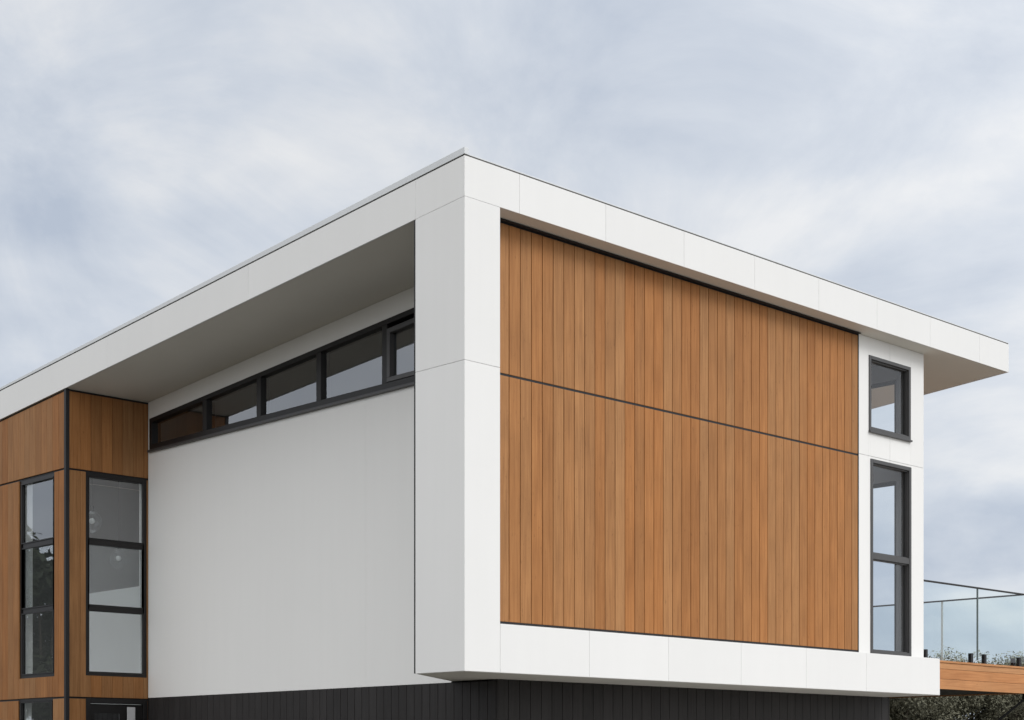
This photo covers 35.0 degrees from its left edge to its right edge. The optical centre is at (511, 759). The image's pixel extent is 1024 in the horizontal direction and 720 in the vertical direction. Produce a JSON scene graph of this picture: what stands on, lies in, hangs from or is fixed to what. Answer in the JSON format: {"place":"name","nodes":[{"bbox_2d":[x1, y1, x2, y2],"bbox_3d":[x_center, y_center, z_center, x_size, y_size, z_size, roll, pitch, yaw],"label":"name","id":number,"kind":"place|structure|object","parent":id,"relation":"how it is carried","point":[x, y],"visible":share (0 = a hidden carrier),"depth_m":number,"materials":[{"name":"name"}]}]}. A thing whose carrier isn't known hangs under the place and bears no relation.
{"place":"outdoors","nodes":[
{"label":"outdoors","id":0,"kind":"place"},
{"bbox_2d":[0,147,1008,719],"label":"house","id":1,"kind":"structure","parent":0,"point":[462,435],"depth_m":18.59,"materials":[{"name":"paint"}]},
{"bbox_2d":[19,697,53,719],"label":"window","id":2,"kind":"structure","parent":1,"relation":"in","point":[22,702],"depth_m":21.56,"materials":[{"name":"black metal"}]},
{"bbox_2d":[20,473,53,678],"bbox_3d":[-6.221,-2.391,21.389,0.063,2.639,0.965,0,0,-44],"label":"window","id":3,"kind":"structure","parent":1,"relation":"in","point":[24,545],"depth_m":21.68,"materials":[{"name":"black metal"}]},
{"bbox_2d":[89,506,101,532],"bbox_3d":[-5.668,-3.855,21.934,0.260,1.608,0.260,0,0,-44],"label":"pendant lamp","id":4,"kind":"object","parent":1,"relation":"hanging from","point":[91,520],"visible":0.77,"depth_m":21.91,"materials":[{"name":"white glass"}]},
{"bbox_2d":[86,472,146,677],"bbox_3d":[-5.206,-2.396,21.328,0.905,2.629,0.063,0,0,-44],"label":"window","id":5,"kind":"structure","parent":1,"relation":"in","point":[142,546],"depth_m":21.39,"materials":[{"name":"black metal"}]},
{"bbox_2d":[85,698,147,719],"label":"door","id":6,"kind":"structure","parent":1,"relation":"in","point":[106,709],"depth_m":21.30,"materials":[{"name":"glass"}]},
{"bbox_2d":[115,481,125,568],"bbox_3d":[-5.432,-3.633,22.438,0.240,2.022,0.240,0,0,-44],"label":"pendant lamp","id":7,"kind":"object","parent":1,"relation":"hanging from","point":[118,558],"visible":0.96,"depth_m":22.44,"materials":[{"name":"white glass"}]},
{"bbox_2d":[147,308,413,452],"bbox_3d":[-2.712,-4.512,19.465,0.166,0.888,5.964,0,0,-44],"label":"window","id":8,"kind":"structure","parent":1,"relation":"in","point":[389,327],"depth_m":19.14,"materials":[{"name":"black metal"}]},
{"bbox_2d":[871,380,895,432],"bbox_3d":[4.249,-4.500,22.292,0.060,1.000,2.440,0,0,-44],"label":"window","id":9,"kind":"structure","parent":1,"relation":"in","point":[893,382],"depth_m":21.44,"materials":[{"name":"glass"}]},
{"bbox_2d":[873,481,895,650],"bbox_3d":[3.832,-2.507,22.725,0.060,2.315,3.640,0,0,-44],"label":"window","id":10,"kind":"structure","parent":1,"relation":"in","point":[893,483],"depth_m":21.44,"materials":[{"name":"glass"}]},
{"bbox_2d":[868,355,912,441],"bbox_3d":[4.793,-4.582,20.714,0.957,0.969,0.119,0,0,-44],"label":"window","id":11,"kind":"structure","parent":1,"relation":"in","point":[906,436],"depth_m":20.92,"materials":[{"name":"grey metal"}]},
{"bbox_2d":[870,459,910,655],"bbox_3d":[4.804,-2.547,20.740,0.922,2.452,0.097,0,0,-44],"label":"window","id":12,"kind":"structure","parent":1,"relation":"in","point":[905,560],"depth_m":20.99,"materials":[{"name":"black metal"}]},
{"bbox_2d":[0,0,1023,718],"label":"sky","id":13,"kind":"structure","parent":0,"point":[150,150],"materials":[{"name":"grey"}]},
{"label":"ground","id":14,"kind":"structure","parent":0,"visible":0},
{"bbox_2d":[889,696,968,719],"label":"shrub","id":15,"kind":"object","parent":14,"relation":"on","point":[918,708],"visible":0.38,"depth_m":28.97,"materials":[{"name":"green plant"}]},
{"bbox_2d":[895,645,1016,719],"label":"shrub","id":16,"kind":"object","parent":14,"relation":"on","point":[988,716],"visible":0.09,"depth_m":30.34,"materials":[{"name":"green plant"}]},
{"bbox_2d":[889,660,1023,719],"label":"deck","id":17,"kind":"structure","parent":14,"relation":"on","point":[964,679],"depth_m":23.00,"materials":[{"name":"brown wood"}]},
{"bbox_2d":[873,580,1023,666],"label":"glass balustrade","id":18,"kind":"object","parent":17,"relation":"on","point":[984,659],"visible":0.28,"depth_m":23.30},
{"bbox_2d":[938,650,1023,719],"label":"shrub","id":19,"kind":"object","parent":14,"relation":"on","point":[1006,701],"visible":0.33,"depth_m":29.77,"materials":[{"name":"green plant"}]}
]}

